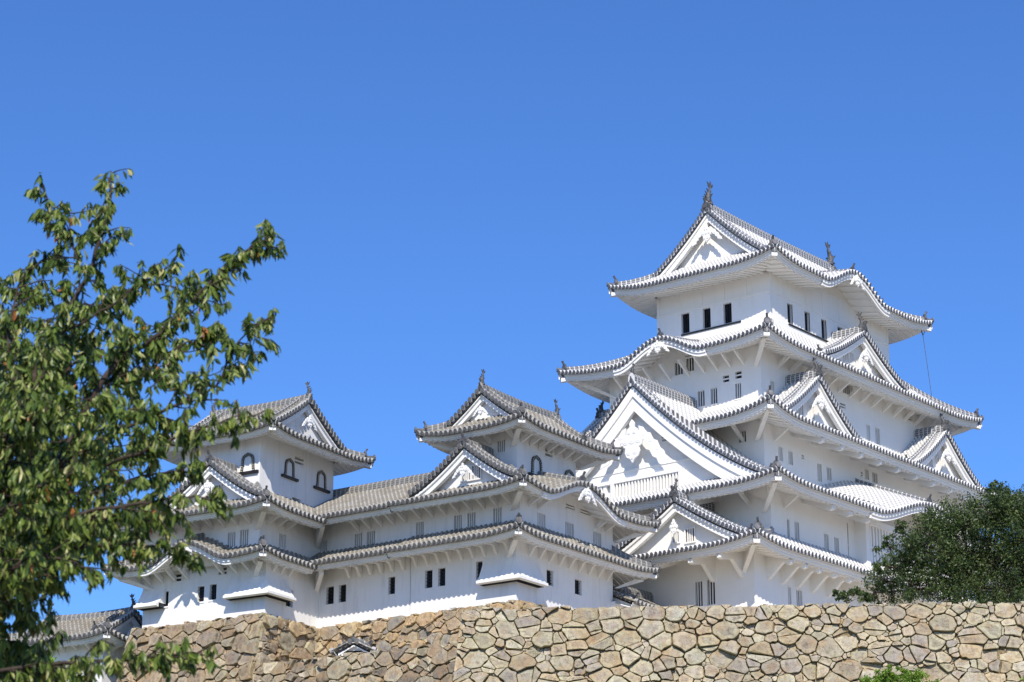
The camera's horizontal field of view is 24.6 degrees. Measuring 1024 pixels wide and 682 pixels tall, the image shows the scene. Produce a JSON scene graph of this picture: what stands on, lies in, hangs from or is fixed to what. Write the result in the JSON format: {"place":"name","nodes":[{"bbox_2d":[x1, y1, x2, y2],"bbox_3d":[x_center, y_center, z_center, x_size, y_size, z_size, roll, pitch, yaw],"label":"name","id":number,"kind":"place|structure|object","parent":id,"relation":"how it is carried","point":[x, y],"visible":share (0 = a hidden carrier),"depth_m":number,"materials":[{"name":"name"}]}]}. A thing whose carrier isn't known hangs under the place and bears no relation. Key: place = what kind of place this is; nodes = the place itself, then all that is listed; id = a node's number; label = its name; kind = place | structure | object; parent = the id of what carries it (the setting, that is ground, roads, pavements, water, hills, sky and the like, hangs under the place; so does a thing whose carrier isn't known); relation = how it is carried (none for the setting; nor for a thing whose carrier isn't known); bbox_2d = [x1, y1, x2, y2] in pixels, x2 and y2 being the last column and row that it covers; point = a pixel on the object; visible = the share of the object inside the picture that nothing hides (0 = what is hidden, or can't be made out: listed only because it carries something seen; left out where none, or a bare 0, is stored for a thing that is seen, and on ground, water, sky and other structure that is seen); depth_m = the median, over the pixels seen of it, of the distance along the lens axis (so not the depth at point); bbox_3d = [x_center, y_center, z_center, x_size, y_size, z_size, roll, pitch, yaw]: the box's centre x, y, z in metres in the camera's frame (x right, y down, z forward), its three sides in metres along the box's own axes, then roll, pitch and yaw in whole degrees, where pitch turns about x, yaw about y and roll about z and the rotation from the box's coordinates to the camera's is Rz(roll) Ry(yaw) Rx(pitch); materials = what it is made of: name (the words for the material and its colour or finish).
{"place":"outdoors","nodes":[
{"label":"outdoors","id":0,"kind":"place"},
{"bbox_2d":[156,602,511,647],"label":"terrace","id":1,"kind":"structure","parent":0,"point":[337,626],"depth_m":114.16,"materials":[{"name":"beige stone"}]},
{"bbox_2d":[116,612,317,681],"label":"stone wall","id":2,"kind":"structure","parent":1,"relation":"on","point":[244,646],"depth_m":114.43,"materials":[{"name":"beige stone"}]},
{"bbox_2d":[104,381,375,628],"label":"keep","id":3,"kind":"structure","parent":1,"relation":"on","point":[274,481],"depth_m":117.04,"materials":[{"name":"white paint"}]},
{"bbox_2d":[163,592,168,607],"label":"window","id":4,"kind":"structure","parent":3,"relation":"in","point":[167,593],"depth_m":117.54,"materials":[{"name":"black paint"}]},
{"bbox_2d":[173,575,181,583],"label":"window","id":5,"kind":"structure","parent":3,"relation":"in","point":[178,576],"depth_m":117.40,"materials":[{"name":"black paint"}]},
{"bbox_2d":[196,587,204,603],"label":"window","id":6,"kind":"structure","parent":3,"relation":"in","point":[201,590],"depth_m":116.49,"materials":[{"name":"black paint"}]},
{"bbox_2d":[208,585,216,601],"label":"window","id":7,"kind":"structure","parent":3,"relation":"in","point":[214,587],"depth_m":116.15,"materials":[{"name":"black paint"}]},
{"bbox_2d":[227,530,235,547],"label":"window","id":8,"kind":"structure","parent":3,"relation":"in","point":[232,535],"depth_m":115.89,"materials":[{"name":"white paint"}]},
{"bbox_2d":[239,528,248,546],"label":"window","id":9,"kind":"structure","parent":3,"relation":"in","point":[244,532],"depth_m":115.58,"materials":[{"name":"white paint"}]},
{"bbox_2d":[238,452,258,474],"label":"bell window","id":10,"kind":"structure","parent":3,"relation":"in","point":[247,461],"depth_m":118.26,"materials":[{"name":"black paint"}]},
{"bbox_2d":[279,532,286,549],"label":"window","id":11,"kind":"structure","parent":3,"relation":"in","point":[281,538],"depth_m":116.69,"materials":[{"name":"white paint"}]},
{"bbox_2d":[285,602,293,609],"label":"window","id":12,"kind":"structure","parent":3,"relation":"in","point":[288,604],"depth_m":115.99,"materials":[{"name":"black paint"}]},
{"bbox_2d":[281,458,298,481],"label":"bell window","id":13,"kind":"structure","parent":3,"relation":"in","point":[289,470],"depth_m":120.07,"materials":[{"name":"black paint"}]},
{"bbox_2d":[294,458,304,467],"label":"window","id":14,"kind":"structure","parent":3,"relation":"in","point":[298,462],"depth_m":121.07,"materials":[{"name":"white paint"}]},
{"bbox_2d":[313,470,329,493],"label":"bell window","id":15,"kind":"structure","parent":3,"relation":"in","point":[321,484],"depth_m":122.34,"materials":[{"name":"black paint"}]},
{"bbox_2d":[309,472,430,627],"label":"connecting corridor","id":16,"kind":"object","parent":1,"relation":"on","point":[361,576],"visible":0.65,"depth_m":116.94,"materials":[{"name":"white paint"}]},
{"bbox_2d":[321,539,327,552],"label":"window","id":17,"kind":"structure","parent":16,"relation":"in","point":[324,544],"depth_m":119.13,"materials":[{"name":"white paint"}]},
{"bbox_2d":[325,587,333,605],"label":"window","id":18,"kind":"structure","parent":16,"relation":"in","point":[330,601],"depth_m":117.95,"materials":[{"name":"black paint"}]},
{"bbox_2d":[337,585,346,603],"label":"window","id":19,"kind":"structure","parent":16,"relation":"in","point":[343,588],"depth_m":117.51,"materials":[{"name":"black paint"}]},
{"bbox_2d":[354,532,362,546],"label":"window","id":20,"kind":"structure","parent":16,"relation":"in","point":[358,536],"depth_m":117.92,"materials":[{"name":"white paint"}]},
{"bbox_2d":[366,529,375,544],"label":"window","id":21,"kind":"structure","parent":16,"relation":"in","point":[371,535],"depth_m":117.54,"materials":[{"name":"white paint"}]},
{"bbox_2d":[387,577,395,595],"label":"window","id":22,"kind":"structure","parent":16,"relation":"in","point":[392,581],"depth_m":115.81,"materials":[{"name":"black paint"}]},
{"bbox_2d":[384,369,660,614],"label":"keep","id":23,"kind":"structure","parent":1,"relation":"on","point":[502,502],"depth_m":114.65,"materials":[{"name":"white paint"}]},
{"bbox_2d":[415,520,423,535],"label":"window","id":24,"kind":"structure","parent":23,"relation":"in","point":[420,525],"depth_m":115.86,"materials":[{"name":"white paint"}]},
{"bbox_2d":[424,571,432,589],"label":"window","id":25,"kind":"structure","parent":23,"relation":"in","point":[429,573],"depth_m":114.54,"materials":[{"name":"black paint"}]},
{"bbox_2d":[437,568,445,587],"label":"window","id":26,"kind":"structure","parent":23,"relation":"in","point":[442,571],"depth_m":114.12,"materials":[{"name":"black paint"}]},
{"bbox_2d":[453,513,461,529],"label":"window","id":27,"kind":"structure","parent":23,"relation":"in","point":[458,518],"depth_m":114.60,"materials":[{"name":"white paint"}]},
{"bbox_2d":[466,511,475,526],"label":"window","id":28,"kind":"structure","parent":23,"relation":"in","point":[471,515],"depth_m":114.09,"materials":[{"name":"white paint"}]},
{"bbox_2d":[475,562,481,580],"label":"window","id":29,"kind":"structure","parent":23,"relation":"in","point":[480,563],"depth_m":112.96,"materials":[{"name":"black paint"}]},
{"bbox_2d":[492,506,501,523],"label":"window","id":30,"kind":"structure","parent":23,"relation":"in","point":[497,510],"depth_m":113.26,"materials":[{"name":"white paint"}]},
{"bbox_2d":[496,438,505,454],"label":"window","id":31,"kind":"structure","parent":23,"relation":"in","point":[501,443],"depth_m":116.26,"materials":[{"name":"white paint"}]},
{"bbox_2d":[528,455,542,474],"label":"bell window","id":32,"kind":"structure","parent":23,"relation":"in","point":[536,463],"depth_m":116.69,"materials":[{"name":"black paint"}]},
{"bbox_2d":[537,511,545,528],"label":"window","id":33,"kind":"structure","parent":23,"relation":"in","point":[540,518],"depth_m":113.93,"materials":[{"name":"white paint"}]},
{"bbox_2d":[545,450,553,459],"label":"window","id":34,"kind":"structure","parent":23,"relation":"in","point":[547,454],"depth_m":118.00,"materials":[{"name":"white paint"}]},
{"bbox_2d":[547,570,553,587],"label":"window","id":35,"kind":"structure","parent":23,"relation":"in","point":[548,572],"depth_m":113.94,"materials":[{"name":"black paint"}]},
{"bbox_2d":[564,469,573,475],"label":"bell window","id":36,"kind":"structure","parent":23,"relation":"in","point":[568,472],"depth_m":119.10,"materials":[{"name":"black paint"}]},
{"bbox_2d":[565,520,574,536],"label":"window","id":37,"kind":"structure","parent":23,"relation":"in","point":[568,527],"depth_m":115.83,"materials":[{"name":"white paint"}]},
{"bbox_2d":[565,505,575,511],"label":"window","id":38,"kind":"structure","parent":23,"relation":"in","point":[567,507],"depth_m":116.20,"materials":[{"name":"white paint"}]},
{"bbox_2d":[574,580,582,597],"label":"window","id":39,"kind":"structure","parent":23,"relation":"in","point":[576,582],"depth_m":115.86,"materials":[{"name":"black paint"}]},
{"bbox_2d":[580,510,590,517],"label":"window","id":40,"kind":"structure","parent":23,"relation":"in","point":[584,513],"depth_m":117.26,"materials":[{"name":"white paint"}]},
{"bbox_2d":[593,530,601,545],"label":"window","id":41,"kind":"structure","parent":23,"relation":"in","point":[595,535],"depth_m":117.83,"materials":[{"name":"white paint"}]},
{"bbox_2d":[0,0,1023,632],"label":"sky","id":42,"kind":"structure","parent":0,"point":[454,190],"materials":[{"name":"blue"}]},
{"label":"terrace","id":43,"kind":"structure","parent":0,"visible":0},
{"bbox_2d":[512,600,546,609],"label":"stone wall","id":44,"kind":"structure","parent":43,"relation":"on","point":[523,604],"depth_m":111.01,"materials":[{"name":"beige stone"}]},
{"bbox_2d":[611,586,663,609],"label":"gallery","id":45,"kind":"object","parent":43,"relation":"on","point":[627,596],"visible":0.21,"depth_m":118.47,"materials":[{"name":"white paint"}]},
{"bbox_2d":[556,182,1023,607],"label":"castle keep","id":46,"kind":"structure","parent":43,"relation":"on","point":[775,426],"depth_m":133.75,"materials":[{"name":"white paint"}]},
{"bbox_2d":[674,360,682,376],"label":"window","id":47,"kind":"structure","parent":46,"relation":"in","point":[679,370],"depth_m":137.02,"materials":[{"name":"white paint"}]},
{"bbox_2d":[683,313,689,333],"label":"window","id":48,"kind":"structure","parent":46,"relation":"in","point":[686,328],"depth_m":141.78,"materials":[{"name":"black paint"}]},
{"bbox_2d":[685,355,694,373],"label":"window","id":49,"kind":"structure","parent":46,"relation":"in","point":[690,361],"depth_m":136.62,"materials":[{"name":"white paint"}]},
{"bbox_2d":[694,580,702,605],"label":"window","id":50,"kind":"structure","parent":46,"relation":"in","point":[699,584],"depth_m":122.94,"materials":[{"name":"white paint"}]},
{"bbox_2d":[697,389,704,407],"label":"window","id":51,"kind":"structure","parent":46,"relation":"in","point":[702,401],"depth_m":135.46,"materials":[{"name":"white paint"}]},
{"bbox_2d":[704,309,710,328],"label":"window","id":52,"kind":"structure","parent":46,"relation":"in","point":[707,312],"depth_m":140.84,"materials":[{"name":"black paint"}]},
{"bbox_2d":[706,578,715,605],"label":"window","id":53,"kind":"structure","parent":46,"relation":"in","point":[711,585],"depth_m":122.43,"materials":[{"name":"white paint"}]},
{"bbox_2d":[710,386,717,405],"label":"window","id":54,"kind":"structure","parent":46,"relation":"in","point":[714,392],"depth_m":134.96,"materials":[{"name":"white paint"}]},
{"bbox_2d":[722,376,729,383],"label":"window","id":55,"kind":"structure","parent":46,"relation":"in","point":[726,379],"depth_m":134.67,"materials":[{"name":"white paint"}]},
{"bbox_2d":[725,303,731,323],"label":"window","id":56,"kind":"structure","parent":46,"relation":"in","point":[728,309],"depth_m":139.96,"materials":[{"name":"black paint"}]},
{"bbox_2d":[734,372,741,380],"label":"window","id":57,"kind":"structure","parent":46,"relation":"in","point":[739,375],"depth_m":134.21,"materials":[{"name":"white paint"}]},
{"bbox_2d":[734,382,741,400],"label":"window","id":58,"kind":"structure","parent":46,"relation":"in","point":[738,385],"depth_m":133.94,"materials":[{"name":"white paint"}]},
{"bbox_2d":[738,429,746,444],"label":"window","id":59,"kind":"structure","parent":46,"relation":"in","point":[743,433],"depth_m":130.62,"materials":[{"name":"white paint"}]},
{"bbox_2d":[778,445,783,462],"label":"window","id":60,"kind":"structure","parent":46,"relation":"in","point":[779,448],"depth_m":130.75,"materials":[{"name":"white paint"}]},
{"bbox_2d":[787,585,791,604],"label":"window","id":61,"kind":"structure","parent":46,"relation":"in","point":[787,585],"depth_m":123.21,"materials":[{"name":"white paint"}]},
{"bbox_2d":[787,304,792,324],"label":"window","id":62,"kind":"structure","parent":46,"relation":"in","point":[788,306],"depth_m":139.69,"materials":[{"name":"black paint"}]},
{"bbox_2d":[788,449,793,466],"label":"window","id":63,"kind":"structure","parent":46,"relation":"in","point":[789,452],"depth_m":131.51,"materials":[{"name":"white paint"}]},
{"bbox_2d":[794,520,799,539],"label":"window","id":64,"kind":"structure","parent":46,"relation":"in","point":[796,530],"depth_m":125.34,"materials":[{"name":"white paint"}]},
{"bbox_2d":[796,588,802,605],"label":"window","id":65,"kind":"structure","parent":46,"relation":"in","point":[797,592],"depth_m":124.00,"materials":[{"name":"white paint"}]},
{"bbox_2d":[804,312,806,330],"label":"window","id":66,"kind":"structure","parent":46,"relation":"in","point":[804,312],"depth_m":141.16,"materials":[{"name":"black paint"}]},
{"bbox_2d":[817,462,822,483],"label":"window","id":67,"kind":"structure","parent":46,"relation":"in","point":[818,465],"depth_m":133.70,"materials":[{"name":"white paint"}]},
{"bbox_2d":[821,319,825,339],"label":"window","id":68,"kind":"structure","parent":46,"relation":"in","point":[822,325],"depth_m":142.51,"materials":[{"name":"black paint"}]},
{"bbox_2d":[823,532,828,548],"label":"window","id":69,"kind":"structure","parent":46,"relation":"in","point":[825,536],"depth_m":127.50,"materials":[{"name":"white paint"}]},
{"bbox_2d":[826,466,832,482],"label":"window","id":70,"kind":"structure","parent":46,"relation":"in","point":[828,469],"depth_m":134.53,"materials":[{"name":"white paint"}]},
{"bbox_2d":[834,536,838,552],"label":"window","id":71,"kind":"structure","parent":46,"relation":"in","point":[835,540],"depth_m":128.31,"materials":[{"name":"white paint"}]},
{"bbox_2d":[843,385,853,397],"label":"window","id":72,"kind":"structure","parent":46,"relation":"in","point":[846,391],"depth_m":140.75,"materials":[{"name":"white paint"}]},
{"bbox_2d":[864,468,869,481],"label":"window","id":73,"kind":"structure","parent":46,"relation":"in","point":[866,479],"depth_m":137.96,"materials":[{"name":"white paint"}]},
{"bbox_2d":[866,423,871,442],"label":"window","id":74,"kind":"structure","parent":46,"relation":"in","point":[867,428],"depth_m":141.70,"materials":[{"name":"white paint"}]},
{"bbox_2d":[872,471,878,484],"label":"window","id":75,"kind":"structure","parent":46,"relation":"in","point":[873,474],"depth_m":138.67,"materials":[{"name":"white paint"}]},
{"bbox_2d":[875,426,880,446],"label":"window","id":76,"kind":"structure","parent":46,"relation":"in","point":[876,431],"depth_m":142.51,"materials":[{"name":"white paint"}]},
{"bbox_2d":[832,586,870,603],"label":"shrub","id":77,"kind":"object","parent":43,"relation":"on","point":[856,590],"visible":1,"depth_m":104.06,"materials":[{"name":"green plant"}]},
{"bbox_2d":[853,479,1023,605],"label":"broadleaf tree","id":78,"kind":"object","parent":43,"relation":"on","point":[999,517],"visible":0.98,"depth_m":105.98,"materials":[{"name":"green plant"}]},
{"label":"hill","id":79,"kind":"structure","parent":0,"visible":0},
{"bbox_2d":[3,594,141,681],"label":"corner turret","id":80,"kind":"object","parent":79,"relation":"on","point":[85,632],"visible":0.44,"depth_m":118.81,"materials":[{"name":"white paint"}]},
{"bbox_2d":[254,641,457,681],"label":"stone wall","id":81,"kind":"structure","parent":79,"relation":"on","point":[435,662],"depth_m":108.70,"materials":[{"name":"beige stone"}]},
{"bbox_2d":[452,601,1023,681],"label":"stone wall","id":82,"kind":"structure","parent":79,"relation":"on","point":[968,641],"depth_m":102.11,"materials":[{"name":"beige stone"}]},
{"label":"terrace","id":83,"kind":"structure","parent":0,"visible":0},
{"bbox_2d":[329,633,377,656],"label":"gate","id":84,"kind":"structure","parent":83,"relation":"on","point":[355,644],"depth_m":111.41,"materials":[{"name":"grey tile"}]},
{"bbox_2d":[314,600,520,657],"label":"stone wall","id":85,"kind":"structure","parent":83,"relation":"on","point":[442,627],"depth_m":113.92,"materials":[{"name":"beige stone"}]},
{"label":"ground","id":86,"kind":"structure","parent":0,"visible":0},
{"bbox_2d":[15,637,78,681],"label":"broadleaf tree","id":87,"kind":"object","parent":86,"relation":"on","point":[51,659],"depth_m":59.96,"materials":[{"name":"green plant"}]},
{"bbox_2d":[0,168,287,681],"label":"cherry tree","id":88,"kind":"object","parent":86,"relation":"on","point":[48,531],"visible":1,"depth_m":14.18,"materials":[{"name":"green plant"}]},
{"bbox_2d":[859,664,940,681],"bbox_3d":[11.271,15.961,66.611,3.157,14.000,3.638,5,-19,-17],"label":"bush","id":89,"kind":"object","parent":86,"relation":"on","point":[887,675],"visible":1,"depth_m":68.29,"materials":[{"name":"green plant"}]}
]}

